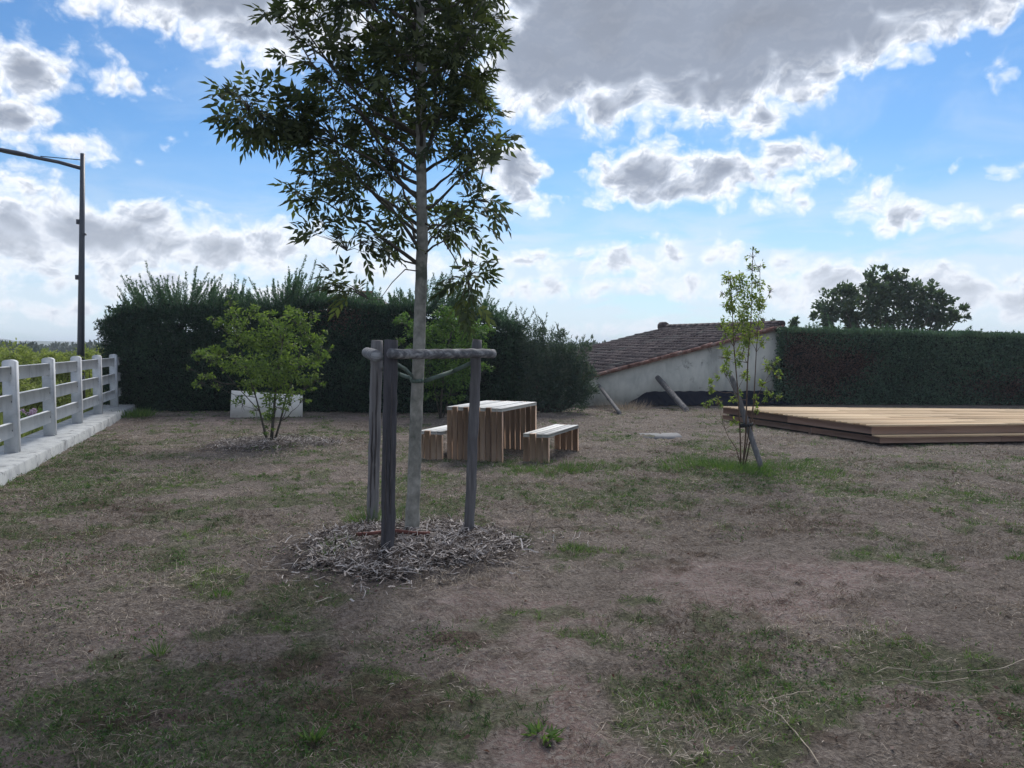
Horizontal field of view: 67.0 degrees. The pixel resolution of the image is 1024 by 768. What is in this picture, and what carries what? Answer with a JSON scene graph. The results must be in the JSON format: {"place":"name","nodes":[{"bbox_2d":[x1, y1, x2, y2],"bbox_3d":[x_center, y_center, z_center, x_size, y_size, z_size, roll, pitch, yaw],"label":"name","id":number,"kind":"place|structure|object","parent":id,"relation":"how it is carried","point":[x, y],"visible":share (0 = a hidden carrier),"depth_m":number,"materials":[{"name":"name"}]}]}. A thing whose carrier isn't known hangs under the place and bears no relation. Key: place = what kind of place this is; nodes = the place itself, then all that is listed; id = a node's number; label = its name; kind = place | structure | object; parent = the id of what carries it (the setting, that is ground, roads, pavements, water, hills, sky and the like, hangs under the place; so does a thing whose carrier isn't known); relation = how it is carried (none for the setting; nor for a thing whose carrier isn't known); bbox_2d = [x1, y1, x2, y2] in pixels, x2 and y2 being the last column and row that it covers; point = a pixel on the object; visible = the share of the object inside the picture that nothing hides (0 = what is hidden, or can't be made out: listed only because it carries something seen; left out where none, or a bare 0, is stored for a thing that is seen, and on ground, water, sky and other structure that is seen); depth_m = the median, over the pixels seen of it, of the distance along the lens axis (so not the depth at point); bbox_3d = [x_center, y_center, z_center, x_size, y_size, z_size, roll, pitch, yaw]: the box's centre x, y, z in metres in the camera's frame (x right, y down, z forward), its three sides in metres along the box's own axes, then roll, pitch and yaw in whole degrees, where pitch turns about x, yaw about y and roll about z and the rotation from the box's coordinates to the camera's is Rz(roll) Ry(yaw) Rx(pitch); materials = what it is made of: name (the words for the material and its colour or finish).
{"place":"outdoors","nodes":[
{"label":"outdoors","id":0,"kind":"place"},
{"bbox_2d":[0,339,93,350],"bbox_3d":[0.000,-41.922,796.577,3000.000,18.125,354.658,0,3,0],"label":"hills","id":1,"kind":"structure","parent":0,"point":[44,342],"depth_m":864.68,"materials":[{"name":"green plant"}]},
{"bbox_2d":[0,404,1023,767],"bbox_3d":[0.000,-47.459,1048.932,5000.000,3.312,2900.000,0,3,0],"label":"ground","id":2,"kind":"structure","parent":0,"point":[594,588],"depth_m":4.75,"materials":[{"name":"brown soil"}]},
{"bbox_2d":[0,378,34,395],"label":"field shrub","id":3,"kind":"object","parent":2,"relation":"on","point":[22,386],"visible":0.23,"depth_m":16.09,"materials":[{"name":"green plant"}]},
{"bbox_2d":[0,340,35,406],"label":"field shrub","id":4,"kind":"object","parent":2,"relation":"on","point":[4,345],"visible":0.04,"depth_m":18.56,"materials":[{"name":"green plant"}]},
{"bbox_2d":[20,409,35,435],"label":"flowering plant","id":5,"kind":"object","parent":2,"relation":"on","point":[23,415],"visible":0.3,"depth_m":13.49,"materials":[{"name":"purple plant"}]},
{"bbox_2d":[0,338,70,412],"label":"field shrub","id":6,"kind":"object","parent":2,"relation":"on","point":[28,355],"visible":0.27,"depth_m":17.00,"materials":[{"name":"green plant"}]},
{"bbox_2d":[31,407,42,412],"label":"flowering plant","id":7,"kind":"object","parent":2,"relation":"on","point":[35,409],"visible":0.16,"depth_m":15.30,"materials":[{"name":"pink plant"}]},
{"bbox_2d":[0,148,86,398],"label":"street lamp","id":8,"kind":"object","parent":2,"relation":"on","point":[80,276],"visible":0.89,"depth_m":19.80,"materials":[{"name":"metal"}]},
{"bbox_2d":[22,343,67,378],"bbox_3d":[-16.756,-0.613,28.111,1.428,1.748,2.403,0,3,0],"label":"field shrub","id":9,"kind":"object","parent":2,"relation":"on","point":[44,349],"visible":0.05,"depth_m":27.90,"materials":[{"name":"green plant"}]},
{"bbox_2d":[0,388,104,445],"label":"field grass","id":10,"kind":"structure","parent":2,"relation":"on","point":[37,429],"depth_m":15.73,"materials":[{"name":"green plant"}]},
{"bbox_2d":[23,348,85,407],"bbox_3d":[-11.835,-0.053,18.969,2.548,1.709,1.589,-3,4,-42],"label":"field shrub","id":11,"kind":"object","parent":2,"relation":"on","point":[52,354],"visible":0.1,"depth_m":19.44,"materials":[{"name":"green plant"}]},
{"bbox_2d":[35,350,92,403],"bbox_3d":[-12.058,-0.060,20.667,1.595,1.717,2.237,-2,3,-34],"label":"field shrub","id":12,"kind":"object","parent":2,"relation":"on","point":[66,374],"visible":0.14,"depth_m":20.61,"materials":[{"name":"green plant"}]},
{"bbox_2d":[0,404,136,486],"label":"concrete plinth","id":13,"kind":"structure","parent":2,"relation":"on","point":[38,448],"depth_m":12.01,"materials":[{"name":"grey concrete"}]},
{"bbox_2d":[0,354,121,452],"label":"fence","id":14,"kind":"object","parent":13,"relation":"on","point":[14,426],"visible":0.88,"depth_m":12.46,"materials":[{"name":"white concrete"}]},
{"bbox_2d":[59,343,94,375],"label":"field shrub","id":15,"kind":"object","parent":2,"relation":"on","point":[85,351],"visible":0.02,"depth_m":30.04,"materials":[{"name":"green plant"}]},
{"bbox_2d":[70,345,103,390],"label":"field shrub","id":16,"kind":"object","parent":2,"relation":"on","point":[92,355],"visible":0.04,"depth_m":23.98,"materials":[{"name":"green plant"}]},
{"bbox_2d":[85,350,106,396],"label":"field shrub","id":17,"kind":"object","parent":2,"relation":"on","point":[88,373],"visible":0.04,"depth_m":21.40,"materials":[{"name":"green plant"}]},
{"bbox_2d":[117,407,158,418],"bbox_3d":[-8.573,0.620,17.480,1.124,0.295,1.195,-1,3,-28],"label":"weed patch","id":18,"kind":"object","parent":2,"relation":"on","point":[138,413],"visible":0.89,"depth_m":17.31,"materials":[{"name":"green plant"}]},
{"bbox_2d":[138,635,176,656],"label":"grass tuft","id":19,"kind":"object","parent":2,"relation":"on","point":[162,653],"visible":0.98,"depth_m":4.06,"materials":[{"name":"green plant"}]},
{"bbox_2d":[208,586,235,598],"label":"grass tuft","id":20,"kind":"object","parent":2,"relation":"on","point":[224,592],"visible":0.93,"depth_m":5.05,"materials":[{"name":"green plant"}]},
{"bbox_2d":[230,390,302,417],"bbox_3d":[-5.528,0.452,17.387,1.598,0.620,0.151,0,3,-5],"label":"cream panel","id":21,"kind":"object","parent":2,"relation":"on","point":[236,411],"visible":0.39,"depth_m":17.35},
{"bbox_2d":[184,432,362,455],"bbox_3d":[-3.997,0.919,12.852,2.790,0.208,2.408,-3,4,-43],"label":"mulch bed","id":22,"kind":"object","parent":2,"relation":"on","point":[253,441],"visible":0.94,"depth_m":12.55,"materials":[{"name":"wood"}]},
{"bbox_2d":[185,295,334,438],"bbox_3d":[-4.147,-0.210,12.693,2.118,2.510,1.682,-2,3,-34],"label":"maple bush","id":23,"kind":"object","parent":22,"relation":"on","point":[252,338],"visible":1,"depth_m":12.69,"materials":[{"name":"green plant"}]},
{"bbox_2d":[260,569,287,570],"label":"dry stalk","id":24,"kind":"object","parent":2,"relation":"on","point":[274,570],"visible":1,"depth_m":5.47,"materials":[{"name":"beige plant"}]},
{"bbox_2d":[0,339,605,361],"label":"distant wood","id":25,"kind":"object","parent":2,"relation":"on","point":[55,346],"visible":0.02,"depth_m":158.63,"materials":[{"name":"green plant"}]},
{"bbox_2d":[93,248,527,413],"bbox_3d":[-5.039,-1.262,19.378,11.001,4.068,1.982,0,3,5],"label":"hedge","id":26,"kind":"object","parent":2,"relation":"on","point":[151,345],"visible":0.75,"depth_m":18.98,"materials":[{"name":"green plant"}]},
{"bbox_2d":[298,723,330,743],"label":"dandelion weed","id":27,"kind":"object","parent":2,"relation":"on","point":[320,734],"visible":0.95,"depth_m":3.16,"materials":[{"name":"green plant"}]},
{"bbox_2d":[235,513,588,611],"bbox_3d":[-0.949,1.212,6.100,2.539,0.232,2.468,2,3,33],"label":"mulch bed","id":28,"kind":"object","parent":2,"relation":"on","point":[444,540],"visible":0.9,"depth_m":5.81,"materials":[{"name":"wood"}]},
{"bbox_2d":[318,532,362,547],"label":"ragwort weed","id":29,"kind":"object","parent":28,"relation":"on","point":[342,542],"visible":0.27,"depth_m":5.90,"materials":[{"name":"green plant"}]},
{"bbox_2d":[198,0,525,529],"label":"ash tree","id":30,"kind":"object","parent":28,"relation":"on","point":[448,51],"visible":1,"depth_m":5.94,"materials":[{"name":"green plant"}]},
{"bbox_2d":[339,497,404,524],"bbox_3d":[-1.250,1.120,6.844,0.702,0.324,0.593,2,3,37],"label":"grass tuft","id":31,"kind":"object","parent":28,"relation":"on","point":[362,515],"visible":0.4,"depth_m":6.77,"materials":[{"name":"green plant"}]},
{"bbox_2d":[367,340,382,522],"bbox_3d":[-1.201,0.511,6.766,0.158,1.789,0.117,0,3,0],"label":"tree stake","id":32,"kind":"object","parent":28,"relation":"on","point":[374,435],"visible":0.92,"depth_m":6.72,"materials":[{"name":"grey wood"}]},
{"bbox_2d":[362,347,382,361],"bbox_3d":[-1.130,-0.239,6.227,0.096,0.110,1.158,-1,3,-14],"label":"crossbar","id":33,"kind":"object","parent":32,"relation":"attached to","point":[373,355],"visible":1,"depth_m":5.68,"materials":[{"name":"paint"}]},
{"bbox_2d":[382,369,409,379],"bbox_3d":[-0.928,-0.088,6.532,0.079,0.114,0.576,-2,3,-36],"label":"tree tie","id":34,"kind":"object","parent":32,"relation":"attached to","point":[403,375],"visible":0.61,"depth_m":6.54,"materials":[{"name":"rubber"}]},
{"bbox_2d":[381,339,397,553],"bbox_3d":[-0.910,0.552,5.732,0.140,1.764,0.116,0,3,0],"label":"tree stake","id":35,"kind":"object","parent":28,"relation":"on","point":[390,401],"visible":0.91,"depth_m":5.69,"materials":[{"name":"grey wood"}]},
{"bbox_2d":[398,363,423,382],"bbox_3d":[-0.839,-0.088,5.997,0.117,0.181,0.483,1,3,19],"label":"tree tie","id":36,"kind":"object","parent":35,"relation":"attached to","point":[407,371],"visible":0.95,"depth_m":6.12,"materials":[{"name":"rubber"}]},
{"bbox_2d":[387,348,496,358],"bbox_3d":[-0.518,-0.235,5.972,0.083,0.084,1.056,3,4,44],"label":"crossbar","id":37,"kind":"object","parent":35,"relation":"attached to","point":[392,353],"visible":1,"depth_m":5.90,"materials":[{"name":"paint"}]},
{"bbox_2d":[356,529,429,535],"bbox_3d":[-0.934,1.166,6.069,0.578,0.049,0.030,0,3,0],"label":"bark strip","id":38,"kind":"object","parent":28,"relation":"on","point":[396,531],"visible":0.8,"depth_m":6.05,"materials":[{"name":"brown wood"}]},
{"bbox_2d":[376,503,420,522],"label":"grass tuft","id":39,"kind":"object","parent":28,"relation":"on","point":[399,514],"visible":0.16,"depth_m":6.71,"materials":[{"name":"green plant"}]},
{"bbox_2d":[464,339,481,530],"bbox_3d":[-0.326,0.514,6.468,0.151,1.773,0.094,0,3,0],"label":"tree stake","id":40,"kind":"object","parent":28,"relation":"on","point":[472,450],"visible":0.88,"depth_m":6.43,"materials":[{"name":"wood"}]},
{"bbox_2d":[424,361,470,382],"bbox_3d":[-0.538,-0.103,6.366,0.432,0.173,0.100,-2,3,-32],"label":"tree tie","id":41,"kind":"object","parent":40,"relation":"attached to","point":[449,372],"visible":1,"depth_m":6.40,"materials":[{"name":"rubber"}]},
{"bbox_2d":[421,425,446,459],"bbox_3d":[-0.906,0.858,11.658,0.375,0.443,1.380,1,3,22],"label":"bench","id":42,"kind":"object","parent":2,"relation":"on","point":[431,443],"visible":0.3,"depth_m":11.02,"materials":[{"name":"brown wood"}]},
{"bbox_2d":[392,304,496,418],"bbox_3d":[-1.488,-0.465,17.060,2.318,2.592,1.410,0,3,0],"label":"green shrub","id":43,"kind":"object","parent":2,"relation":"on","point":[450,324],"visible":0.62,"depth_m":16.95,"materials":[{"name":"green plant"}]},
{"bbox_2d":[447,400,536,462],"bbox_3d":[-0.272,0.691,11.429,0.850,0.797,1.360,1,3,22],"label":"picnic table","id":44,"kind":"object","parent":2,"relation":"on","point":[505,425],"visible":0.67,"depth_m":10.91,"materials":[{"name":"brown wood"}]},
{"bbox_2d":[1,482,1015,764],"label":"fallen leaves","id":45,"kind":"object","parent":2,"relation":"on","point":[467,736],"visible":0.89,"depth_m":4.06,"materials":[{"name":"brown plant"}]},
{"bbox_2d":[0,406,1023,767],"bbox_3d":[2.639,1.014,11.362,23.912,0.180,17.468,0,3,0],"label":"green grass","id":46,"kind":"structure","parent":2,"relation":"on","point":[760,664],"depth_m":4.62,"materials":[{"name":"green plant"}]},
{"bbox_2d":[0,428,1023,767],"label":"clover","id":47,"kind":"object","parent":2,"relation":"on","point":[188,754],"visible":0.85,"depth_m":3.73,"materials":[{"name":"green plant"}]},
{"bbox_2d":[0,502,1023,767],"bbox_3d":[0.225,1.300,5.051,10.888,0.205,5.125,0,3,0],"label":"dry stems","id":48,"kind":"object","parent":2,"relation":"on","point":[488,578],"visible":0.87,"depth_m":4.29,"materials":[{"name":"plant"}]},
{"bbox_2d":[0,451,1023,767],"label":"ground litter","id":49,"kind":"object","parent":2,"relation":"on","point":[544,649],"visible":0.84,"depth_m":4.30,"materials":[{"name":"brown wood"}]},
{"bbox_2d":[521,718,565,747],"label":"dandelion weed","id":50,"kind":"object","parent":2,"relation":"on","point":[533,729],"visible":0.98,"depth_m":3.17,"materials":[{"name":"green plant"}]},
{"bbox_2d":[492,306,599,412],"bbox_3d":[0.665,-0.564,18.725,2.942,2.832,1.412,1,3,14],"label":"cypress shrub","id":51,"kind":"object","parent":2,"relation":"on","point":[562,387],"visible":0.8,"depth_m":18.55,"materials":[{"name":"green plant"}]},
{"bbox_2d":[523,424,578,462],"bbox_3d":[0.589,0.875,11.308,0.375,0.441,1.380,1,3,22],"label":"bench","id":52,"kind":"object","parent":2,"relation":"on","point":[566,438],"visible":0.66,"depth_m":10.74,"materials":[{"name":"brown wood"}]},
{"bbox_2d":[496,456,622,479],"bbox_3d":[0.638,1.066,10.013,1.688,0.146,1.554,0,3,0],"label":"weed patch","id":53,"kind":"object","parent":2,"relation":"on","point":[570,468],"visible":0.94,"depth_m":9.95,"materials":[{"name":"plant"}]},
{"bbox_2d":[557,539,590,552],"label":"grass tuft","id":54,"kind":"object","parent":2,"relation":"on","point":[566,547],"visible":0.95,"depth_m":6.15,"materials":[{"name":"green plant"}]},
{"bbox_2d":[597,384,621,414],"bbox_3d":[2.460,0.448,19.616,0.098,0.787,2.759,0,3,-5],"label":"wall prop","id":55,"kind":"object","parent":2,"relation":"on","point":[612,403],"depth_m":19.40,"materials":[{"name":"grey wood"}]},
{"bbox_2d":[593,398,656,410],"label":"dry weeds","id":56,"kind":"object","parent":2,"relation":"on","point":[635,406],"visible":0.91,"depth_m":19.63,"materials":[{"name":"brown plant"}]},
{"bbox_2d":[525,320,791,405],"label":"tiled outbuilding","id":57,"kind":"structure","parent":2,"relation":"on","point":[679,357],"depth_m":21.42,"materials":[{"name":"paint"}]},
{"bbox_2d":[638,433,681,438],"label":"concrete slab","id":58,"kind":"structure","parent":2,"relation":"on","point":[667,435],"depth_m":13.88,"materials":[{"name":"grey concrete"}]},
{"bbox_2d":[655,375,688,411],"bbox_3d":[4.142,0.325,19.981,0.160,1.017,2.380,0,3,-8],"label":"wall prop","id":59,"kind":"object","parent":2,"relation":"on","point":[670,392],"depth_m":19.90,"materials":[{"name":"grey wood"}]},
{"bbox_2d":[668,407,723,417],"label":"dry weeds","id":60,"kind":"object","parent":2,"relation":"on","point":[722,413],"visible":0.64,"depth_m":18.11,"materials":[{"name":"brown plant"}]},
{"bbox_2d":[629,390,796,405],"bbox_3d":[5.485,0.383,21.086,4.564,0.365,0.598,0,3,-6],"label":"black sheeting","id":61,"kind":"object","parent":2,"relation":"on","point":[658,398],"visible":0.73,"depth_m":21.18,"materials":[{"name":"black plastic"}]},
{"bbox_2d":[652,452,799,478],"bbox_3d":[2.736,1.040,10.257,1.806,0.202,1.717,2,3,35],"label":"weed patch","id":62,"kind":"object","parent":2,"relation":"on","point":[725,466],"visible":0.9,"depth_m":10.14,"materials":[{"name":"green plant"}]},
{"bbox_2d":[702,246,782,464],"bbox_3d":[3.052,-0.328,10.230,0.997,2.973,0.595,1,3,24],"label":"sapling","id":63,"kind":"object","parent":2,"relation":"on","point":[745,308],"visible":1,"depth_m":10.20,"materials":[{"name":"green plant"}]},
{"bbox_2d":[729,375,762,468],"bbox_3d":[3.137,0.577,10.351,0.078,1.378,0.634,-2,3,-29],"label":"tree stake","id":64,"kind":"object","parent":2,"relation":"on","point":[755,449],"visible":0.75,"depth_m":10.29,"materials":[{"name":"wood"}]},
{"bbox_2d":[740,422,752,427],"bbox_3d":[3.103,0.544,10.250,0.178,0.070,0.149,0,3,0],"label":"tree tie","id":65,"kind":"object","parent":64,"relation":"attached to","point":[744,425],"visible":1,"depth_m":10.19,"materials":[{"name":"black rubber"}]},
{"bbox_2d":[714,459,849,479],"bbox_3d":[3.470,1.080,9.983,1.637,0.163,1.525,0,3,0],"label":"weed patch","id":66,"kind":"object","parent":2,"relation":"on","point":[798,466],"visible":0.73,"depth_m":10.01,"materials":[{"name":"green plant"}]},
{"bbox_2d":[760,690,813,700],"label":"dry stalk","id":67,"kind":"object","parent":2,"relation":"on","point":[787,695],"visible":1,"depth_m":3.52,"materials":[{"name":"beige plant"}]},
{"bbox_2d":[762,706,819,766],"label":"dry stalk","id":68,"kind":"object","parent":2,"relation":"on","point":[796,733],"visible":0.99,"depth_m":3.17,"materials":[{"name":"beige plant"}]},
{"bbox_2d":[787,315,800,326],"bbox_3d":[10.927,-1.216,30.057,0.454,2.973,0.883,2,3,34],"label":"distant tree","id":69,"kind":"object","parent":2,"relation":"on","point":[794,321],"visible":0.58,"depth_m":29.84,"materials":[{"name":"green plant"}]},
{"bbox_2d":[722,406,1023,443],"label":"wooden deck","id":70,"kind":"structure","parent":2,"relation":"on","point":[906,425],"depth_m":13.72,"materials":[{"name":"brown wood"}]},
{"bbox_2d":[808,263,971,331],"bbox_3d":[17.381,-2.686,35.994,7.747,5.845,3.160,0,3,0],"label":"broadleaf tree","id":71,"kind":"object","parent":2,"relation":"on","point":[873,308],"visible":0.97,"depth_m":35.50,"materials":[{"name":"green plant"}]},
{"bbox_2d":[769,312,1023,405],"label":"hedge","id":72,"kind":"object","parent":2,"relation":"on","point":[825,365],"visible":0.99,"depth_m":21.20,"materials":[{"name":"green plant"}]},
{"bbox_2d":[872,676,967,683],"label":"dry stalk","id":73,"kind":"object","parent":2,"relation":"on","point":[920,681],"visible":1,"depth_m":3.65,"materials":[{"name":"beige plant"}]},
{"bbox_2d":[874,659,1023,673],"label":"dry stalk","id":74,"kind":"object","parent":2,"relation":"on","point":[949,671],"visible":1,"depth_m":3.79,"materials":[{"name":"beige plant"}]},
{"bbox_2d":[1003,552,1023,561],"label":"grass tuft","id":75,"kind":"object","parent":2,"relation":"on","point":[1019,557],"visible":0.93,"depth_m":5.80,"materials":[{"name":"green plant"}]},
{"bbox_2d":[0,0,1023,343],"label":"sky","id":76,"kind":"structure","parent":0,"point":[665,142],"materials":[{"name":"blue"}]}
]}

